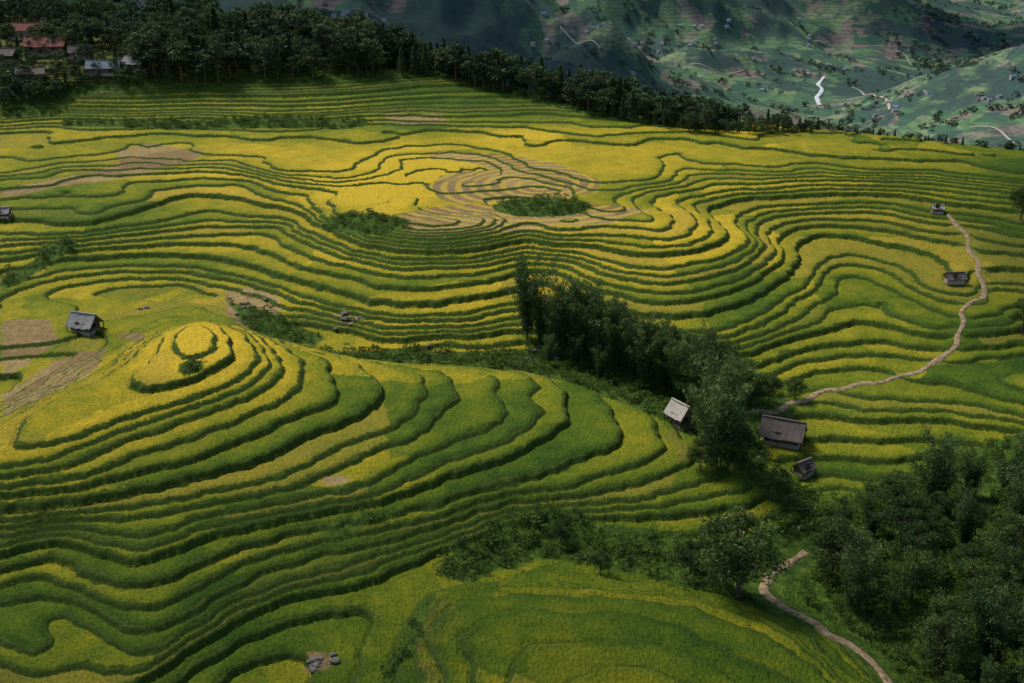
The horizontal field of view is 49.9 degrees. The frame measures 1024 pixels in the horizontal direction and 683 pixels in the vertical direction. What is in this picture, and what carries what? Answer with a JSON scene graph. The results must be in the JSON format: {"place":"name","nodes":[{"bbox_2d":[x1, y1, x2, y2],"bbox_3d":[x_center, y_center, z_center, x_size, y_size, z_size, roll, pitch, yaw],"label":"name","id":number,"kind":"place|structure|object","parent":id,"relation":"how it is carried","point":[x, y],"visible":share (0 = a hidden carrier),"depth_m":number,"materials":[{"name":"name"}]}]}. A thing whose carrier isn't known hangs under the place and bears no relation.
{"place":"outdoors","nodes":[
{"label":"outdoors","id":0,"kind":"place"},
{"bbox_2d":[0,0,1023,682],"bbox_3d":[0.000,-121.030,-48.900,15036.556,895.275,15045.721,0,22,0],"label":"terraced ground","id":1,"kind":"structure","parent":0,"point":[164,518],"depth_m":215.07,"materials":[{"name":"plant"}]},
{"bbox_2d":[0,206,12,219],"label":"field shed","id":2,"kind":"structure","parent":1,"relation":"on","point":[5,212],"depth_m":264.17,"materials":[{"name":"paint"}]},
{"bbox_2d":[0,48,18,63],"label":"farmhouse","id":3,"kind":"object","parent":1,"relation":"on","point":[8,53],"visible":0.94,"depth_m":374.86,"materials":[{"name":"paint"}]},
{"bbox_2d":[10,22,39,39],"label":"farmhouse","id":4,"kind":"object","parent":1,"relation":"on","point":[20,29],"visible":0.45,"depth_m":403.34,"materials":[{"name":"paint"}]},
{"bbox_2d":[14,67,46,82],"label":"farmhouse","id":5,"kind":"object","parent":1,"relation":"on","point":[40,71],"visible":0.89,"depth_m":363.41,"materials":[{"name":"paint"}]},
{"bbox_2d":[22,36,67,56],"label":"farmhouse","id":6,"kind":"object","parent":1,"relation":"on","point":[34,46],"visible":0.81,"depth_m":381.40,"materials":[{"name":"paint"}]},
{"bbox_2d":[67,44,90,59],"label":"farmhouse","id":7,"kind":"object","parent":1,"relation":"on","point":[70,48],"visible":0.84,"depth_m":377.66,"materials":[{"name":"paint"}]},
{"bbox_2d":[65,311,104,336],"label":"timber hut","id":8,"kind":"object","parent":1,"relation":"on","point":[84,324],"visible":1,"depth_m":214.12,"materials":[{"name":"paint"}]},
{"bbox_2d":[84,59,122,75],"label":"farmhouse","id":9,"kind":"object","parent":1,"relation":"on","point":[104,68],"visible":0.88,"depth_m":368.90,"materials":[{"name":"paint"}]},
{"bbox_2d":[120,55,147,72],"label":"farmhouse","id":10,"kind":"object","parent":1,"relation":"on","point":[129,61],"visible":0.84,"depth_m":371.84,"materials":[{"name":"paint"}]},
{"bbox_2d":[0,0,413,107],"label":"hilltop forest","id":11,"kind":"object","parent":1,"relation":"on","point":[281,34],"visible":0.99,"depth_m":385.36,"materials":[{"name":"green plant"}]},
{"bbox_2d":[306,652,339,671],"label":"rock outcrop","id":12,"kind":"object","parent":1,"relation":"on","point":[317,660],"visible":1,"depth_m":133.52,"materials":[{"name":"stone"}]},
{"bbox_2d":[0,59,1023,682],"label":"undergrowth","id":13,"kind":"object","parent":1,"relation":"on","point":[296,335],"visible":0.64,"depth_m":173.92,"materials":[{"name":"green plant"}]},
{"bbox_2d":[504,251,559,344],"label":"bamboo clump","id":14,"kind":"object","parent":1,"relation":"on","point":[520,275],"visible":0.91,"depth_m":213.00,"materials":[{"name":"green plant"}]},
{"bbox_2d":[529,289,549,348],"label":"bamboo clump","id":15,"kind":"object","parent":1,"relation":"on","point":[537,315],"visible":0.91,"depth_m":212.01,"materials":[{"name":"green"}]},
{"bbox_2d":[541,333,557,361],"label":"bamboo clump","id":16,"kind":"object","parent":1,"relation":"on","point":[551,351],"visible":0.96,"depth_m":207.66,"materials":[{"name":"green"}]},
{"bbox_2d":[540,288,573,344],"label":"bamboo clump","id":17,"kind":"object","parent":1,"relation":"on","point":[552,325],"visible":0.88,"depth_m":210.09,"materials":[{"name":"green"}]},
{"bbox_2d":[541,282,578,343],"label":"bamboo clump","id":18,"kind":"object","parent":1,"relation":"on","point":[557,294],"visible":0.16,"depth_m":211.64,"materials":[{"name":"green"}]},
{"bbox_2d":[550,518,574,543],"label":"broadleaf tree","id":19,"kind":"object","parent":1,"relation":"on","point":[559,525],"visible":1,"depth_m":156.88,"materials":[{"name":"green plant"}]},
{"bbox_2d":[549,276,585,351],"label":"bamboo clump","id":20,"kind":"object","parent":1,"relation":"on","point":[565,328],"visible":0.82,"depth_m":209.93,"materials":[{"name":"green"}]},
{"bbox_2d":[566,334,584,367],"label":"bamboo clump","id":21,"kind":"object","parent":1,"relation":"on","point":[575,352],"visible":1,"depth_m":207.81,"materials":[{"name":"green"}]},
{"bbox_2d":[560,274,602,356],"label":"bamboo clump","id":22,"kind":"object","parent":1,"relation":"on","point":[578,329],"visible":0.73,"depth_m":208.41,"materials":[{"name":"green plant"}]},
{"bbox_2d":[141,0,1023,145],"bbox_3d":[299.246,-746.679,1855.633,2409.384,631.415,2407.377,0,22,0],"label":"distant woodland","id":23,"kind":"object","parent":1,"relation":"on","point":[942,64],"visible":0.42,"depth_m":1766.23,"materials":[{"name":"green plant"}]},
{"bbox_2d":[576,285,609,340],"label":"bamboo clump","id":24,"kind":"object","parent":1,"relation":"on","point":[590,302],"visible":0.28,"depth_m":209.96,"materials":[{"name":"green"}]},
{"bbox_2d":[589,344,610,378],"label":"bamboo clump","id":25,"kind":"object","parent":1,"relation":"on","point":[600,363],"visible":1,"depth_m":204.65,"materials":[{"name":"green"}]},
{"bbox_2d":[588,549,612,574],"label":"broadleaf tree","id":26,"kind":"object","parent":1,"relation":"on","point":[606,559],"visible":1,"depth_m":149.52,"materials":[{"name":"green plant"}]},
{"bbox_2d":[575,281,627,359],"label":"bamboo clump","id":27,"kind":"object","parent":1,"relation":"on","point":[595,327],"visible":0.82,"depth_m":206.29,"materials":[{"name":"green plant"}]},
{"bbox_2d":[596,301,629,371],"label":"bamboo clump","id":28,"kind":"object","parent":1,"relation":"on","point":[613,342],"visible":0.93,"depth_m":205.15,"materials":[{"name":"green plant"}]},
{"bbox_2d":[598,295,629,327],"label":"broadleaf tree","id":29,"kind":"object","parent":1,"relation":"on","point":[620,302],"visible":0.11,"depth_m":208.87,"materials":[{"name":"green"}]},
{"bbox_2d":[612,312,642,348],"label":"broadleaf tree","id":30,"kind":"object","parent":1,"relation":"on","point":[635,316],"visible":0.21,"depth_m":207.60,"materials":[{"name":"green plant"}]},
{"bbox_2d":[612,318,650,376],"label":"bamboo clump","id":31,"kind":"object","parent":1,"relation":"on","point":[626,344],"visible":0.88,"depth_m":203.72,"materials":[{"name":"green"}]},
{"bbox_2d":[627,311,657,365],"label":"bamboo clump","id":32,"kind":"object","parent":1,"relation":"on","point":[652,319],"visible":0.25,"depth_m":204.51,"materials":[{"name":"green"}]},
{"bbox_2d":[627,322,669,380],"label":"bamboo clump","id":33,"kind":"object","parent":1,"relation":"on","point":[643,368],"visible":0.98,"depth_m":201.81,"materials":[{"name":"green"}]},
{"bbox_2d":[639,324,670,362],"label":"broadleaf tree","id":34,"kind":"object","parent":1,"relation":"on","point":[657,333],"visible":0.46,"depth_m":202.88,"materials":[{"name":"green plant"}]},
{"bbox_2d":[643,331,677,389],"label":"bamboo clump","id":35,"kind":"object","parent":1,"relation":"on","point":[661,375],"visible":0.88,"depth_m":201.10,"materials":[{"name":"green"}]},
{"bbox_2d":[647,315,680,349],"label":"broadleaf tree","id":36,"kind":"object","parent":1,"relation":"on","point":[668,322],"visible":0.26,"depth_m":203.33,"materials":[{"name":"green"}]},
{"bbox_2d":[659,320,683,372],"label":"bamboo clump","id":37,"kind":"object","parent":1,"relation":"on","point":[674,328],"visible":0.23,"depth_m":202.58,"materials":[{"name":"green"}]},
{"bbox_2d":[330,10,1015,117],"bbox_3d":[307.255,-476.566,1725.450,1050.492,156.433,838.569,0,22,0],"label":"distant village","id":38,"kind":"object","parent":1,"relation":"on","point":[344,13],"visible":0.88,"depth_m":1436.97,"materials":[{"name":"grey"}]},
{"bbox_2d":[662,333,695,397],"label":"bamboo clump","id":39,"kind":"object","parent":1,"relation":"on","point":[677,360],"visible":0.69,"depth_m":198.70,"materials":[{"name":"green"}]},
{"bbox_2d":[663,397,694,430],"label":"timber hut","id":40,"kind":"object","parent":1,"relation":"on","point":[675,410],"visible":0.9,"depth_m":185.73,"materials":[{"name":"paint"}]},
{"bbox_2d":[673,362,704,403],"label":"broadleaf tree","id":41,"kind":"object","parent":1,"relation":"on","point":[682,381],"visible":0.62,"depth_m":196.49,"materials":[{"name":"green plant"}]},
{"bbox_2d":[672,539,706,574],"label":"broadleaf tree","id":42,"kind":"object","parent":1,"relation":"on","point":[684,559],"visible":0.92,"depth_m":149.86,"materials":[{"name":"green plant"}]},
{"bbox_2d":[675,333,721,389],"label":"bamboo clump","id":43,"kind":"object","parent":1,"relation":"on","point":[691,349],"visible":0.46,"depth_m":195.85,"materials":[{"name":"green"}]},
{"bbox_2d":[685,438,716,469],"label":"broadleaf tree","id":44,"kind":"object","parent":1,"relation":"on","point":[697,457],"visible":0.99,"depth_m":170.85,"materials":[{"name":"green plant"}]},
{"bbox_2d":[681,316,720,366],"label":"bamboo clump","id":45,"kind":"object","parent":1,"relation":"on","point":[711,336],"visible":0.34,"depth_m":199.53,"materials":[{"name":"green"}]},
{"bbox_2d":[391,29,1023,150],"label":"distant tree row","id":46,"kind":"object","parent":1,"relation":"on","point":[493,66],"visible":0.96,"depth_m":359.64,"materials":[{"name":"green plant"}]},
{"bbox_2d":[687,356,728,436],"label":"bamboo clump","id":47,"kind":"object","parent":1,"relation":"on","point":[715,372],"visible":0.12,"depth_m":176.83,"materials":[{"name":"green"}]},
{"bbox_2d":[683,353,755,472],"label":"bamboo clump","id":48,"kind":"object","parent":1,"relation":"on","point":[718,413],"visible":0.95,"depth_m":168.51,"materials":[{"name":"green plant"}]},
{"bbox_2d":[702,338,745,377],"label":"broadleaf tree","id":49,"kind":"object","parent":1,"relation":"on","point":[726,347],"visible":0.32,"depth_m":198.73,"materials":[{"name":"green plant"}]},
{"bbox_2d":[704,351,743,391],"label":"broadleaf tree","id":50,"kind":"object","parent":1,"relation":"on","point":[731,358],"visible":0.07,"depth_m":184.42,"materials":[{"name":"green"}]},
{"bbox_2d":[707,534,757,585],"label":"broadleaf tree","id":51,"kind":"object","parent":1,"relation":"on","point":[715,544],"visible":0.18,"depth_m":145.77,"materials":[{"name":"green plant"}]},
{"bbox_2d":[708,418,757,471],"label":"broadleaf tree","id":52,"kind":"object","parent":1,"relation":"on","point":[747,435],"visible":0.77,"depth_m":169.47,"materials":[{"name":"green plant"}]},
{"bbox_2d":[714,371,757,453],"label":"bamboo clump","id":53,"kind":"object","parent":1,"relation":"on","point":[750,415],"visible":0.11,"depth_m":173.64,"materials":[{"name":"green"}]},
{"bbox_2d":[722,433,752,469],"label":"broadleaf tree","id":54,"kind":"object","parent":1,"relation":"on","point":[734,456],"visible":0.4,"depth_m":171.24,"materials":[{"name":"green plant"}]},
{"bbox_2d":[718,356,757,390],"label":"broadleaf tree","id":55,"kind":"object","parent":1,"relation":"on","point":[748,364],"visible":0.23,"depth_m":194.57,"materials":[{"name":"green plant"}]},
{"bbox_2d":[693,505,793,599],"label":"broadleaf tree","id":56,"kind":"object","parent":1,"relation":"on","point":[735,551],"visible":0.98,"depth_m":141.65,"materials":[{"name":"green plant"}]},
{"bbox_2d":[741,369,771,406],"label":"broadleaf tree","id":57,"kind":"object","parent":1,"relation":"on","point":[758,382],"visible":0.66,"depth_m":192.70,"materials":[{"name":"green plant"}]},
{"bbox_2d":[757,373,787,404],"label":"broadleaf tree","id":58,"kind":"object","parent":1,"relation":"on","point":[773,380],"visible":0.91,"depth_m":193.57,"materials":[{"name":"green plant"}]},
{"bbox_2d":[764,468,794,501],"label":"broadleaf tree","id":59,"kind":"object","parent":1,"relation":"on","point":[777,486],"visible":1,"depth_m":165.55,"materials":[{"name":"green plant"}]},
{"bbox_2d":[758,414,807,451],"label":"timber barn","id":60,"kind":"structure","parent":1,"relation":"on","point":[781,432],"depth_m":185.24,"materials":[{"name":"paint"}]},
{"bbox_2d":[786,376,807,397],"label":"broadleaf tree","id":61,"kind":"object","parent":1,"relation":"on","point":[801,388],"visible":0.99,"depth_m":196.82,"materials":[{"name":"green plant"}]},
{"bbox_2d":[790,457,816,480],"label":"field shed","id":62,"kind":"structure","parent":1,"relation":"on","point":[804,469],"depth_m":178.48,"materials":[{"name":"paint"}]},
{"bbox_2d":[815,76,824,104],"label":"valley stream","id":63,"kind":"structure","parent":1,"relation":"on","point":[820,92],"depth_m":1693.05,"materials":[{"name":"liquid"}]},
{"bbox_2d":[815,514,852,539],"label":"broadleaf tree","id":64,"kind":"object","parent":1,"relation":"on","point":[827,521],"visible":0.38,"depth_m":160.07,"materials":[{"name":"green plant"}]},
{"bbox_2d":[808,518,865,577],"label":"broadleaf tree","id":65,"kind":"object","parent":1,"relation":"on","point":[832,543],"visible":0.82,"depth_m":151.43,"materials":[{"name":"green plant"}]},
{"bbox_2d":[831,495,858,526],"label":"bamboo clump","id":66,"kind":"object","parent":1,"relation":"on","point":[844,508],"visible":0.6,"depth_m":162.86,"materials":[{"name":"green"}]},
{"bbox_2d":[834,523,889,612],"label":"bamboo clump","id":67,"kind":"object","parent":1,"relation":"on","point":[859,585],"visible":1,"depth_m":145.27,"materials":[{"name":"green plant"}]},
{"bbox_2d":[843,527,880,559],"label":"broadleaf tree","id":68,"kind":"object","parent":1,"relation":"on","point":[869,538],"visible":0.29,"depth_m":155.17,"materials":[{"name":"green plant"}]},
{"bbox_2d":[858,491,880,522],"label":"bamboo clump","id":69,"kind":"object","parent":1,"relation":"on","point":[868,501],"visible":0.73,"depth_m":165.79,"materials":[{"name":"green"}]},
{"bbox_2d":[861,505,883,535],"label":"bamboo clump","id":70,"kind":"object","parent":1,"relation":"on","point":[873,525],"visible":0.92,"depth_m":162.15,"materials":[{"name":"green"}]},
{"bbox_2d":[872,470,917,509],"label":"broadleaf tree","id":71,"kind":"object","parent":1,"relation":"on","point":[897,486],"visible":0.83,"depth_m":165.72,"materials":[{"name":"green plant"}]},
{"bbox_2d":[883,580,907,615],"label":"bamboo clump","id":72,"kind":"object","parent":1,"relation":"on","point":[895,600],"visible":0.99,"depth_m":146.36,"materials":[{"name":"green"}]},
{"bbox_2d":[879,495,925,539],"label":"broadleaf tree","id":73,"kind":"object","parent":1,"relation":"on","point":[895,512],"visible":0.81,"depth_m":160.06,"materials":[{"name":"green plant"}]},
{"bbox_2d":[890,488,931,523],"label":"broadleaf tree","id":74,"kind":"object","parent":1,"relation":"on","point":[914,499],"visible":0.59,"depth_m":162.33,"materials":[{"name":"green plant"}]},
{"bbox_2d":[888,519,943,566],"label":"broadleaf tree","id":75,"kind":"object","parent":1,"relation":"on","point":[909,529],"visible":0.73,"depth_m":152.08,"materials":[{"name":"green plant"}]},
{"bbox_2d":[885,545,947,598],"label":"broadleaf tree","id":76,"kind":"object","parent":1,"relation":"on","point":[911,574],"visible":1,"depth_m":147.31,"materials":[{"name":"green plant"}]},
{"bbox_2d":[906,422,966,504],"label":"bamboo clump","id":77,"kind":"object","parent":1,"relation":"on","point":[940,469],"visible":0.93,"depth_m":167.24,"materials":[{"name":"green plant"}]},
{"bbox_2d":[921,510,951,542],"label":"broadleaf tree","id":78,"kind":"object","parent":1,"relation":"on","point":[933,527],"visible":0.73,"depth_m":158.49,"materials":[{"name":"green plant"}]},
{"bbox_2d":[930,204,944,214],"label":"field shed","id":79,"kind":"structure","parent":1,"relation":"on","point":[938,209],"depth_m":273.43,"materials":[{"name":"paint"}]},
{"bbox_2d":[925,490,959,513],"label":"broadleaf tree","id":80,"kind":"object","parent":1,"relation":"on","point":[944,503],"visible":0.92,"depth_m":164.35,"materials":[{"name":"green plant"}]},
{"bbox_2d":[910,610,983,675],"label":"broadleaf tree","id":81,"kind":"object","parent":1,"relation":"on","point":[953,619],"visible":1,"depth_m":134.05,"materials":[{"name":"green plant"}]},
{"bbox_2d":[923,587,971,636],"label":"bamboo clump","id":82,"kind":"object","parent":1,"relation":"on","point":[940,607],"visible":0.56,"depth_m":139.57,"materials":[{"name":"green"}]},
{"bbox_2d":[936,670,965,682],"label":"broadleaf tree","id":83,"kind":"object","parent":1,"relation":"on","point":[946,679],"visible":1,"depth_m":128.24,"materials":[{"name":"green plant"}]},
{"bbox_2d":[942,271,967,284],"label":"field shed","id":84,"kind":"structure","parent":1,"relation":"on","point":[956,278],"depth_m":235.68,"materials":[{"name":"paint"}]},
{"bbox_2d":[947,542,985,568],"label":"broadleaf tree","id":85,"kind":"object","parent":1,"relation":"on","point":[968,552],"visible":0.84,"depth_m":151.79,"materials":[{"name":"green plant"}]},
{"bbox_2d":[951,487,988,548],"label":"bamboo clump","id":86,"kind":"object","parent":1,"relation":"on","point":[964,517],"visible":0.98,"depth_m":155.96,"materials":[{"name":"green plant"}]},
{"bbox_2d":[958,479,981,508],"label":"bamboo clump","id":87,"kind":"object","parent":1,"relation":"on","point":[971,494],"visible":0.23,"depth_m":166.15,"materials":[{"name":"green"}]},
{"bbox_2d":[954,445,987,497],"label":"bamboo clump","id":88,"kind":"object","parent":1,"relation":"on","point":[973,473],"visible":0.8,"depth_m":170.00,"materials":[{"name":"green"}]},
{"bbox_2d":[954,556,990,592],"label":"broadleaf tree","id":89,"kind":"object","parent":1,"relation":"on","point":[962,567],"visible":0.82,"depth_m":147.76,"materials":[{"name":"green plant"}]},
{"bbox_2d":[966,652,987,682],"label":"bamboo clump","id":90,"kind":"object","parent":1,"relation":"on","point":[975,669],"visible":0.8,"depth_m":132.38,"materials":[{"name":"green"}]},
{"bbox_2d":[962,572,1018,620],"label":"broadleaf tree","id":91,"kind":"object","parent":1,"relation":"on","point":[997,579],"visible":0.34,"depth_m":142.53,"materials":[{"name":"green plant"}]},
{"bbox_2d":[965,578,1023,666],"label":"bamboo clump","id":92,"kind":"object","parent":1,"relation":"on","point":[993,638],"visible":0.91,"depth_m":133.18,"materials":[{"name":"green plant"}]},
{"bbox_2d":[979,654,1017,682],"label":"bamboo clump","id":93,"kind":"object","parent":1,"relation":"on","point":[992,675],"visible":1,"depth_m":126.53,"materials":[{"name":"green"}]},
{"bbox_2d":[979,512,1023,569],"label":"broadleaf tree","id":94,"kind":"object","parent":1,"relation":"on","point":[1008,531],"visible":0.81,"depth_m":150.75,"materials":[{"name":"green plant"}]},
{"bbox_2d":[986,541,1023,591],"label":"broadleaf tree","id":95,"kind":"object","parent":1,"relation":"on","point":[1002,569],"visible":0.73,"depth_m":145.94,"materials":[{"name":"green plant"}]},
{"bbox_2d":[995,454,1016,488],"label":"bamboo clump","id":96,"kind":"object","parent":1,"relation":"on","point":[1004,463],"visible":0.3,"depth_m":172.72,"materials":[{"name":"green"}]},
{"bbox_2d":[992,565,1023,649],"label":"bamboo clump","id":97,"kind":"object","parent":1,"relation":"on","point":[1015,599],"visible":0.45,"depth_m":137.67,"materials":[{"name":"green"}]},
{"bbox_2d":[993,461,1023,532],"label":"bamboo clump","id":98,"kind":"object","parent":1,"relation":"on","point":[1018,499],"visible":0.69,"depth_m":158.74,"materials":[{"name":"green"}]},
{"bbox_2d":[1002,442,1023,475],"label":"broadleaf tree","id":99,"kind":"object","parent":1,"relation":"on","point":[1016,459],"visible":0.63,"depth_m":169.80,"materials":[{"name":"green plant"}]},
{"bbox_2d":[1005,431,1023,493],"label":"bamboo clump","id":100,"kind":"object","parent":1,"relation":"on","point":[1022,441],"visible":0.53,"depth_m":164.38,"materials":[{"name":"green"}]},
{"bbox_2d":[1007,185,1023,220],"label":"broadleaf tree","id":101,"kind":"object","parent":1,"relation":"on","point":[1016,198],"visible":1,"depth_m":263.57,"materials":[{"name":"green plant"}]},
{"bbox_2d":[1008,297,1023,332],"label":"broadleaf tree","id":102,"kind":"object","parent":1,"relation":"on","point":[1019,305],"visible":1,"depth_m":217.98,"materials":[{"name":"green plant"}]},
{"bbox_2d":[1015,647,1023,682],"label":"bamboo clump","id":103,"kind":"object","parent":1,"relation":"on","point":[1021,670],"visible":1,"depth_m":126.29,"materials":[{"name":"green"}]},
{"bbox_2d":[759,550,892,682],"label":"dirt path","id":104,"kind":"structure","parent":0,"point":[817,625],"depth_m":142.35,"materials":[{"name":"beige soil"}]},
{"bbox_2d":[745,213,987,414],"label":"dirt path","id":105,"kind":"structure","parent":0,"point":[933,362],"depth_m":210.24,"materials":[{"name":"beige soil"}]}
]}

